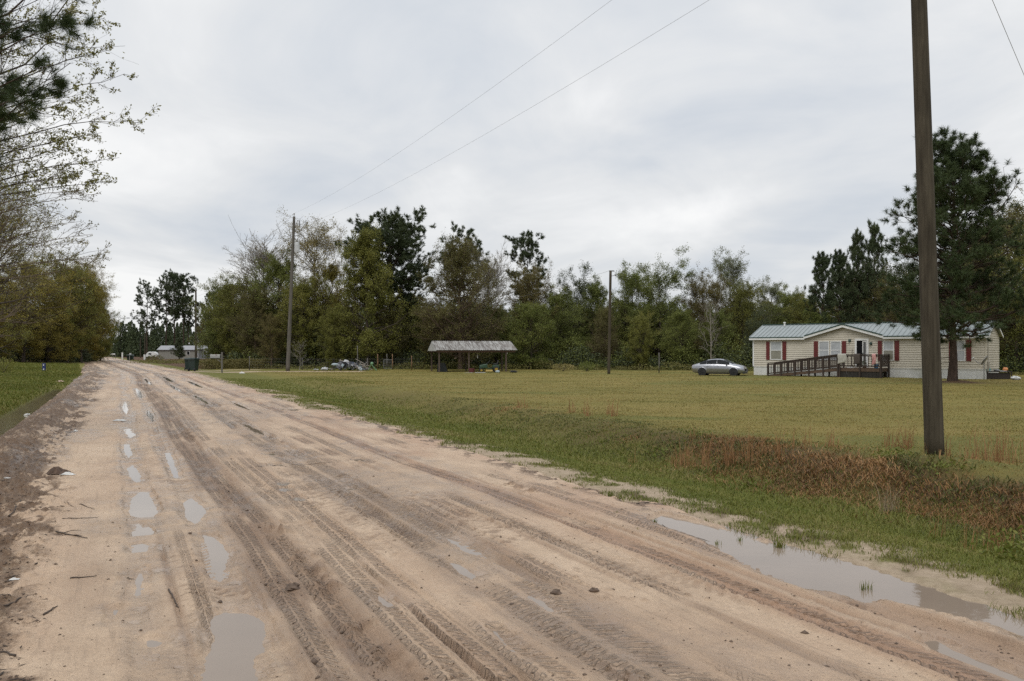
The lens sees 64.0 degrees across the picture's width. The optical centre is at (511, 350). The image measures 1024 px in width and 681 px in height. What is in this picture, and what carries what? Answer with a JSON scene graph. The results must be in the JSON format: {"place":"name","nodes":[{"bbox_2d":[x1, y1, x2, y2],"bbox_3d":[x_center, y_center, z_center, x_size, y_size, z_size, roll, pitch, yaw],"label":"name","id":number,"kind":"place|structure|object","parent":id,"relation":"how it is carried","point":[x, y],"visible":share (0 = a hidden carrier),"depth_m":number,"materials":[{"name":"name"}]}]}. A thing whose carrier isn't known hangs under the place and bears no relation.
{"place":"outdoors","nodes":[
{"label":"outdoors","id":0,"kind":"place"},
{"bbox_2d":[0,389,60,435],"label":"ditch water","id":1,"kind":"structure","parent":0,"point":[12,418],"depth_m":28.31,"materials":[{"name":"brown liquid"}]},
{"bbox_2d":[0,361,81,415],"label":"roadside grass","id":2,"kind":"structure","parent":0,"point":[20,386],"depth_m":51.47,"materials":[{"name":"green plant"}]},
{"bbox_2d":[157,346,205,358],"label":"house","id":3,"kind":"structure","parent":0,"point":[164,352],"depth_m":190.38,"materials":[{"name":"white paint"}]},
{"bbox_2d":[0,357,1023,680],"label":"dirt road","id":4,"kind":"structure","parent":0,"point":[688,621],"depth_m":7.01,"materials":[{"name":"beige soil"}]},
{"bbox_2d":[132,524,153,535],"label":"puddle","id":5,"kind":"object","parent":4,"relation":"on","point":[140,530],"visible":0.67,"depth_m":8.66,"materials":[{"name":"liquid"}]},
{"bbox_2d":[129,492,157,517],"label":"puddle","id":6,"kind":"object","parent":4,"relation":"on","point":[142,505],"visible":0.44,"depth_m":10.06,"materials":[{"name":"liquid"}]},
{"bbox_2d":[183,498,205,523],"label":"puddle","id":7,"kind":"object","parent":4,"relation":"on","point":[195,512],"visible":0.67,"depth_m":9.75,"materials":[{"name":"liquid"}]},
{"bbox_2d":[201,535,229,581],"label":"puddle","id":8,"kind":"object","parent":4,"relation":"on","point":[218,555],"visible":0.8,"depth_m":7.58,"materials":[{"name":"liquid"}]},
{"bbox_2d":[194,613,265,680],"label":"puddle","id":9,"kind":"object","parent":4,"relation":"on","point":[237,647],"visible":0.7,"depth_m":5.29,"materials":[{"name":"liquid"}]},
{"bbox_2d":[0,423,655,680],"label":"twig litter","id":10,"kind":"object","parent":4,"relation":"on","point":[23,679],"visible":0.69,"depth_m":6.89,"materials":[{"name":"brown wood"}]},
{"bbox_2d":[0,413,1013,680],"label":"mud crumbs","id":11,"kind":"object","parent":4,"relation":"on","point":[314,661],"visible":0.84,"depth_m":6.11,"materials":[{"name":"brown soil"}]},
{"bbox_2d":[653,516,1023,635],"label":"puddle","id":12,"kind":"object","parent":4,"relation":"on","point":[802,568],"visible":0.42,"depth_m":6.97,"materials":[{"name":"liquid"}]},
{"bbox_2d":[924,639,1023,680],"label":"puddle","id":13,"kind":"object","parent":4,"relation":"on","point":[939,647],"visible":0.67,"depth_m":5.06,"materials":[{"name":"liquid"}]},
{"bbox_2d":[0,356,1023,618],"bbox_3d":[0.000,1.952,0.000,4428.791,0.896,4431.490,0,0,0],"label":"grass ground","id":14,"kind":"structure","parent":0,"point":[972,586],"depth_m":23.05,"materials":[{"name":"green plant"}]},
{"bbox_2d":[0,254,50,357],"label":"hardwood tree","id":15,"kind":"object","parent":14,"relation":"on","point":[4,340],"visible":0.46,"depth_m":112.75,"materials":[{"name":"green plant"}]},
{"bbox_2d":[0,242,75,361],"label":"hardwood tree","id":16,"kind":"object","parent":14,"relation":"on","point":[37,343],"visible":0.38,"depth_m":117.81,"materials":[{"name":"green plant"}]},
{"bbox_2d":[0,164,97,358],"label":"overhanging tree","id":17,"kind":"object","parent":14,"relation":"on","point":[29,331],"visible":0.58,"depth_m":74.56,"materials":[{"name":"green plant"}]},
{"bbox_2d":[0,0,99,168],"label":"corner pine tree","id":18,"kind":"object","parent":14,"relation":"on","point":[11,86],"visible":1,"depth_m":15.81,"materials":[{"name":"green plant"}]},
{"bbox_2d":[15,244,88,362],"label":"hardwood tree","id":19,"kind":"object","parent":14,"relation":"on","point":[63,341],"visible":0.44,"depth_m":123.79,"materials":[{"name":"green plant"}]},
{"bbox_2d":[0,346,104,362],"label":"underbrush","id":20,"kind":"object","parent":14,"relation":"on","point":[86,356],"visible":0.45,"depth_m":125.73,"materials":[{"name":"green plant"}]},
{"bbox_2d":[0,108,109,325],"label":"overhanging tree","id":21,"kind":"object","parent":14,"relation":"on","point":[30,226],"visible":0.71,"depth_m":54.32,"materials":[{"name":"green plant"}]},
{"bbox_2d":[0,9,111,339],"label":"overhanging tree","id":22,"kind":"object","parent":14,"relation":"on","point":[55,261],"visible":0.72,"depth_m":37.27,"materials":[{"name":"green plant"}]},
{"bbox_2d":[30,254,110,362],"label":"hardwood tree","id":23,"kind":"object","parent":14,"relation":"on","point":[87,308],"visible":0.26,"depth_m":129.53,"materials":[{"name":"green plant"}]},
{"bbox_2d":[0,0,161,318],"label":"overhanging tree","id":24,"kind":"object","parent":14,"relation":"on","point":[60,139],"visible":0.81,"depth_m":24.61,"materials":[{"name":"green plant"}]},
{"bbox_2d":[47,257,120,361],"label":"hardwood tree","id":25,"kind":"object","parent":14,"relation":"on","point":[100,300],"visible":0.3,"depth_m":136.58,"materials":[{"name":"green plant"}]},
{"bbox_2d":[78,280,125,360],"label":"hardwood tree","id":26,"kind":"object","parent":14,"relation":"on","point":[99,353],"visible":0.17,"depth_m":146.08,"materials":[{"name":"green plant"}]},
{"bbox_2d":[130,278,163,353],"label":"pine tree","id":27,"kind":"object","parent":14,"relation":"on","point":[143,314],"visible":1,"depth_m":211.38,"materials":[{"name":"green plant"}]},
{"bbox_2d":[123,359,203,363],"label":"field weeds","id":28,"kind":"object","parent":14,"relation":"on","point":[163,361],"visible":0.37,"depth_m":124.66,"materials":[{"name":"green plant"}]},
{"bbox_2d":[106,320,221,356],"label":"pine plantation","id":29,"kind":"object","parent":14,"relation":"on","point":[129,341],"visible":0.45,"depth_m":254.63,"materials":[{"name":"green plant"}]},
{"bbox_2d":[149,268,182,345],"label":"pine tree","id":30,"kind":"object","parent":14,"relation":"on","point":[166,287],"visible":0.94,"depth_m":215.94,"materials":[{"name":"green plant"}]},
{"bbox_2d":[160,271,188,342],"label":"pine tree","id":31,"kind":"object","parent":14,"relation":"on","point":[171,279],"visible":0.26,"depth_m":221.85,"materials":[{"name":"green plant"}]},
{"bbox_2d":[169,337,185,358],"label":"conifer tree","id":32,"kind":"object","parent":14,"relation":"on","point":[179,344],"visible":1,"depth_m":179.53,"materials":[{"name":"green plant"}]},
{"bbox_2d":[167,274,198,345],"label":"pine tree","id":33,"kind":"object","parent":14,"relation":"on","point":[184,310],"visible":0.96,"depth_m":217.57,"materials":[{"name":"green plant"}]},
{"bbox_2d":[180,294,198,345],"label":"pine tree","id":34,"kind":"object","parent":14,"relation":"on","point":[187,323],"visible":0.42,"depth_m":225.92,"materials":[{"name":"green plant"}]},
{"bbox_2d":[184,274,249,359],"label":"hardwood tree","id":35,"kind":"object","parent":14,"relation":"on","point":[215,349],"visible":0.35,"depth_m":98.92,"materials":[{"name":"green plant"}]},
{"bbox_2d":[193,270,270,357],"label":"hardwood tree","id":36,"kind":"object","parent":14,"relation":"on","point":[225,297],"visible":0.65,"depth_m":94.90,"materials":[{"name":"green plant"}]},
{"bbox_2d":[199,358,273,369],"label":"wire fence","id":37,"kind":"object","parent":14,"relation":"on","point":[236,363],"visible":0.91,"depth_m":86.89,"materials":[{"name":"green metal"}]},
{"bbox_2d":[221,278,285,359],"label":"hardwood tree","id":38,"kind":"object","parent":14,"relation":"on","point":[253,306],"visible":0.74,"depth_m":91.32,"materials":[{"name":"green plant"}]},
{"bbox_2d":[218,215,314,359],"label":"hardwood tree","id":39,"kind":"object","parent":14,"relation":"on","point":[259,255],"visible":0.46,"depth_m":96.63,"materials":[{"name":"green plant"}]},
{"bbox_2d":[250,307,287,368],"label":"hardwood tree","id":40,"kind":"object","parent":14,"relation":"on","point":[272,322],"visible":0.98,"depth_m":87.87,"materials":[{"name":"green plant"}]},
{"bbox_2d":[240,248,322,363],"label":"hardwood tree","id":41,"kind":"object","parent":14,"relation":"on","point":[281,273],"visible":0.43,"depth_m":92.78,"materials":[{"name":"green plant"}]},
{"bbox_2d":[286,213,306,370],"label":"utility pole","id":42,"kind":"object","parent":14,"relation":"on","point":[295,247],"visible":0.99,"depth_m":76.84,"materials":[{"name":"grey wood"}]},
{"bbox_2d":[268,272,339,364],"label":"hardwood tree","id":43,"kind":"object","parent":14,"relation":"on","point":[303,294],"visible":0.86,"depth_m":89.30,"materials":[{"name":"green plant"}]},
{"bbox_2d":[271,206,350,364],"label":"hardwood tree","id":44,"kind":"object","parent":14,"relation":"on","point":[316,242],"visible":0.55,"depth_m":93.58,"materials":[{"name":"green plant"}]},
{"bbox_2d":[293,251,362,361],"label":"hardwood tree","id":45,"kind":"object","parent":14,"relation":"on","point":[333,274],"visible":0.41,"depth_m":92.36,"materials":[{"name":"green plant"}]},
{"bbox_2d":[310,304,356,368],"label":"hardwood tree","id":46,"kind":"object","parent":14,"relation":"on","point":[330,355],"visible":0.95,"depth_m":84.55,"materials":[{"name":"green plant"}]},
{"bbox_2d":[316,222,420,367],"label":"hardwood tree","id":47,"kind":"object","parent":14,"relation":"on","point":[361,250],"visible":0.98,"depth_m":85.33,"materials":[{"name":"green plant"}]},
{"bbox_2d":[335,205,442,361],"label":"pine tree","id":48,"kind":"object","parent":14,"relation":"on","point":[399,231],"visible":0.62,"depth_m":90.14,"materials":[{"name":"green plant"}]},
{"bbox_2d":[374,308,411,363],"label":"hardwood tree","id":49,"kind":"object","parent":14,"relation":"on","point":[394,339],"visible":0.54,"depth_m":87.66,"materials":[{"name":"green plant"}]},
{"bbox_2d":[396,300,425,361],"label":"hardwood tree","id":50,"kind":"object","parent":14,"relation":"on","point":[412,340],"visible":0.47,"depth_m":92.42,"materials":[{"name":"green plant"}]},
{"bbox_2d":[411,306,449,367],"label":"hardwood tree","id":51,"kind":"object","parent":14,"relation":"on","point":[426,344],"visible":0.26,"depth_m":87.57,"materials":[{"name":"green plant"}]},
{"bbox_2d":[404,232,518,368],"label":"hardwood tree","id":52,"kind":"object","parent":14,"relation":"on","point":[463,256],"visible":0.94,"depth_m":82.95,"materials":[{"name":"green plant"}]},
{"bbox_2d":[435,222,489,362],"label":"pine tree","id":53,"kind":"object","parent":14,"relation":"on","point":[459,232],"visible":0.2,"depth_m":96.46,"materials":[{"name":"green plant"}]},
{"bbox_2d":[428,341,516,371],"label":"open shed","id":54,"kind":"structure","parent":14,"relation":"on","point":[434,346],"depth_m":74.84,"materials":[{"name":"metal"}]},
{"bbox_2d":[454,240,516,358],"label":"hardwood tree","id":55,"kind":"object","parent":14,"relation":"on","point":[499,274],"visible":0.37,"depth_m":91.76,"materials":[{"name":"green plant"}]},
{"bbox_2d":[472,297,519,363],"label":"hardwood tree","id":56,"kind":"object","parent":14,"relation":"on","point":[504,336],"visible":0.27,"depth_m":89.59,"materials":[{"name":"green plant"}]},
{"bbox_2d":[503,229,549,357],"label":"pine tree","id":57,"kind":"object","parent":14,"relation":"on","point":[523,243],"visible":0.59,"depth_m":97.40,"materials":[{"name":"green plant"}]},
{"bbox_2d":[500,299,556,368],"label":"hardwood tree","id":58,"kind":"object","parent":14,"relation":"on","point":[518,342],"visible":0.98,"depth_m":83.54,"materials":[{"name":"green plant"}]},
{"bbox_2d":[502,257,567,354],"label":"hardwood tree","id":59,"kind":"object","parent":14,"relation":"on","point":[531,287],"visible":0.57,"depth_m":91.18,"materials":[{"name":"green plant"}]},
{"bbox_2d":[527,284,590,361],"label":"hardwood tree","id":60,"kind":"object","parent":14,"relation":"on","point":[560,298],"visible":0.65,"depth_m":91.23,"materials":[{"name":"green plant"}]},
{"bbox_2d":[548,259,606,366],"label":"tree","id":61,"kind":"object","parent":14,"relation":"on","point":[581,289],"visible":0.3,"depth_m":99.47,"materials":[{"name":"green plant"}]},
{"bbox_2d":[568,272,624,359],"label":"hardwood tree","id":62,"kind":"object","parent":14,"relation":"on","point":[596,291],"visible":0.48,"depth_m":96.35,"materials":[{"name":"green plant"}]},
{"bbox_2d":[586,304,623,364],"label":"hardwood tree","id":63,"kind":"object","parent":14,"relation":"on","point":[602,317],"visible":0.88,"depth_m":85.58,"materials":[{"name":"green plant"}]},
{"bbox_2d":[607,270,616,373],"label":"utility pole","id":64,"kind":"object","parent":14,"relation":"on","point":[609,324],"visible":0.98,"depth_m":68.22,"materials":[{"name":"brown wood"}]},
{"bbox_2d":[200,306,1023,364],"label":"woodland backdrop","id":65,"kind":"structure","parent":14,"relation":"on","point":[454,354],"depth_m":111.18,"materials":[{"name":"green plant"}]},
{"bbox_2d":[215,377,1023,618],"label":"verge grass","id":66,"kind":"structure","parent":14,"relation":"on","point":[888,530],"depth_m":12.34,"materials":[{"name":"green plant"}]},
{"bbox_2d":[218,360,1023,374],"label":"underbrush","id":67,"kind":"object","parent":14,"relation":"on","point":[401,366],"visible":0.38,"depth_m":83.43,"materials":[{"name":"green plant"}]},
{"bbox_2d":[223,324,1023,371],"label":"underbrush","id":68,"kind":"object","parent":14,"relation":"on","point":[419,356],"visible":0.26,"depth_m":85.52,"materials":[{"name":"green plant"}]},
{"bbox_2d":[597,260,661,366],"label":"hardwood tree","id":69,"kind":"object","parent":14,"relation":"on","point":[626,302],"visible":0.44,"depth_m":95.20,"materials":[{"name":"green plant"}]},
{"bbox_2d":[623,310,663,365],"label":"hardwood tree","id":70,"kind":"object","parent":14,"relation":"on","point":[640,330],"visible":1,"depth_m":81.72,"materials":[{"name":"green plant"}]},
{"bbox_2d":[614,242,695,361],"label":"hardwood tree","id":71,"kind":"object","parent":14,"relation":"on","point":[660,282],"visible":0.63,"depth_m":90.76,"materials":[{"name":"green plant"}]},
{"bbox_2d":[649,293,697,362],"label":"hardwood tree","id":72,"kind":"object","parent":14,"relation":"on","point":[671,326],"visible":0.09,"depth_m":98.31,"materials":[{"name":"green plant"}]},
{"bbox_2d":[657,304,707,364],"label":"hardwood tree","id":73,"kind":"object","parent":14,"relation":"on","point":[681,318],"visible":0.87,"depth_m":83.50,"materials":[{"name":"green plant"}]},
{"bbox_2d":[673,261,729,356],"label":"hardwood tree","id":74,"kind":"object","parent":14,"relation":"on","point":[695,291],"visible":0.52,"depth_m":89.01,"materials":[{"name":"green plant"}]},
{"bbox_2d":[691,304,739,359],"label":"hardwood tree","id":75,"kind":"object","parent":14,"relation":"on","point":[722,321],"visible":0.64,"depth_m":83.48,"materials":[{"name":"green plant"}]},
{"bbox_2d":[696,282,737,358],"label":"sapling tree","id":76,"kind":"object","parent":14,"relation":"on","point":[712,321],"visible":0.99,"depth_m":70.77,"materials":[{"name":"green plant"}]},
{"bbox_2d":[692,359,747,375],"bbox_3d":[16.081,1.282,63.435,4.182,1.358,1.846,0,0,25],"label":"parked car","id":77,"kind":"object","parent":14,"relation":"on","point":[715,366],"visible":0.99,"depth_m":62.78,"materials":[{"name":"silver metal"}]},
{"bbox_2d":[426,395,1023,546],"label":"green weeds","id":78,"kind":"object","parent":14,"relation":"on","point":[893,456],"visible":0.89,"depth_m":15.43,"materials":[{"name":"green plant"}]},
{"bbox_2d":[435,399,1023,555],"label":"brown weeds","id":79,"kind":"object","parent":14,"relation":"on","point":[843,460],"visible":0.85,"depth_m":13.22,"materials":[{"name":"brown plant"}]},
{"bbox_2d":[709,245,760,360],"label":"hardwood tree","id":80,"kind":"object","parent":14,"relation":"on","point":[732,269],"visible":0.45,"depth_m":93.59,"materials":[{"name":"green plant"}]},
{"bbox_2d":[714,275,770,361],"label":"hardwood tree","id":81,"kind":"object","parent":14,"relation":"on","point":[740,298],"visible":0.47,"depth_m":89.37,"materials":[{"name":"green plant"}]},
{"bbox_2d":[741,309,770,366],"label":"tree","id":82,"kind":"object","parent":14,"relation":"on","point":[753,327],"visible":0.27,"depth_m":81.72,"materials":[{"name":"green plant"}]},
{"bbox_2d":[516,397,1023,551],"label":"broomsedge stalks","id":83,"kind":"object","parent":14,"relation":"on","point":[985,454],"visible":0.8,"depth_m":15.48,"materials":[{"name":"brown plant"}]},
{"bbox_2d":[755,274,793,323],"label":"hardwood tree","id":84,"kind":"object","parent":14,"relation":"on","point":[774,289],"visible":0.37,"depth_m":95.65,"materials":[{"name":"green plant"}]},
{"bbox_2d":[759,282,810,323],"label":"hardwood tree","id":85,"kind":"object","parent":14,"relation":"on","point":[785,299],"visible":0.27,"depth_m":91.72,"materials":[{"name":"green plant"}]},
{"bbox_2d":[783,291,836,323],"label":"hardwood tree","id":86,"kind":"object","parent":14,"relation":"on","point":[796,318],"visible":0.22,"depth_m":88.17,"materials":[{"name":"green plant"}]},
{"bbox_2d":[614,424,1023,564],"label":"leafy weeds","id":87,"kind":"object","parent":14,"relation":"on","point":[1008,546],"visible":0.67,"depth_m":12.24,"materials":[{"name":"green plant"}]},
{"bbox_2d":[800,303,844,323],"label":"hardwood tree","id":88,"kind":"object","parent":14,"relation":"on","point":[816,317],"visible":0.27,"depth_m":79.67,"materials":[{"name":"green plant"}]},
{"bbox_2d":[802,251,843,322],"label":"pine tree","id":89,"kind":"object","parent":14,"relation":"on","point":[821,277],"visible":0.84,"depth_m":79.53,"materials":[{"name":"green plant"}]},
{"bbox_2d":[767,354,889,377],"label":"wheelchair ramp deck","id":90,"kind":"structure","parent":14,"relation":"on","point":[859,372],"depth_m":58.77,"materials":[{"name":"brown wood"}]},
{"bbox_2d":[821,248,858,323],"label":"pine tree","id":91,"kind":"object","parent":14,"relation":"on","point":[839,261],"visible":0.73,"depth_m":81.49,"materials":[{"name":"green plant"}]},
{"bbox_2d":[841,228,871,322],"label":"pine tree","id":92,"kind":"object","parent":14,"relation":"on","point":[855,250],"visible":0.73,"depth_m":81.55,"materials":[{"name":"green plant"}]},
{"bbox_2d":[855,217,889,321],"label":"pine tree","id":93,"kind":"object","parent":14,"relation":"on","point":[873,245],"visible":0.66,"depth_m":80.64,"materials":[{"name":"green plant"}]},
{"bbox_2d":[749,320,1003,378],"bbox_3d":[26.787,-0.182,61.371,16.610,4.205,5.445,0,0,40],"label":"mobile home","id":94,"kind":"object","parent":14,"relation":"on","point":[786,342],"visible":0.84,"depth_m":59.56,"materials":[{"name":"beige plastic"}]},
{"bbox_2d":[770,341,781,359],"bbox_3d":[20.463,-0.010,63.488,0.916,1.420,0.050,0,0,40],"label":"window","id":95,"kind":"structure","parent":94,"relation":"in","point":[775,346],"depth_m":63.48,"materials":[{"name":"white glass"}]},
{"bbox_2d":[856,266,912,321],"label":"hardwood tree","id":96,"kind":"object","parent":14,"relation":"on","point":[879,297],"visible":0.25,"depth_m":79.44,"materials":[{"name":"green plant"}]},
{"bbox_2d":[871,484,908,514],"bbox_3d":[5.381,2.078,11.691,0.542,0.517,0.493,0,0,31],"label":"dead grass clump","id":97,"kind":"object","parent":14,"relation":"on","point":[892,507],"visible":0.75,"depth_m":11.63,"materials":[{"name":"plant"}]},
{"bbox_2d":[884,241,970,321],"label":"evergreen tree","id":98,"kind":"object","parent":14,"relation":"on","point":[899,267],"visible":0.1,"depth_m":85.25,"materials":[{"name":"green plant"}]},
{"bbox_2d":[911,0,944,455],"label":"utility pole","id":99,"kind":"object","parent":14,"relation":"on","point":[933,421],"visible":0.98,"depth_m":14.14,"materials":[{"name":"brown wood"}]},
{"bbox_2d":[863,125,1023,380],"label":"yard pine tree","id":100,"kind":"object","parent":14,"relation":"on","point":[981,192],"visible":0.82,"depth_m":47.18,"materials":[{"name":"green plant"}]},
{"bbox_2d":[938,226,1023,362],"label":"hardwood tree","id":101,"kind":"object","parent":14,"relation":"on","point":[967,307],"visible":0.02,"depth_m":76.86,"materials":[{"name":"green plant"}]},
{"bbox_2d":[961,180,1023,367],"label":"hardwood tree","id":102,"kind":"object","parent":14,"relation":"on","point":[1016,213],"visible":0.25,"depth_m":71.43,"materials":[{"name":"green plant"}]},
{"bbox_2d":[989,215,1023,344],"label":"hardwood tree","id":103,"kind":"object","parent":14,"relation":"on","point":[1015,332],"visible":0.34,"depth_m":67.04,"materials":[{"name":"green plant"}]},
{"bbox_2d":[0,0,1023,343],"label":"sky","id":104,"kind":"structure","parent":0,"point":[774,130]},
{"bbox_2d":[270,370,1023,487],"bbox_3d":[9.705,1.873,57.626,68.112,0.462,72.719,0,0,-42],"label":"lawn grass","id":105,"kind":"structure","parent":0,"point":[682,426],"depth_m":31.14,"materials":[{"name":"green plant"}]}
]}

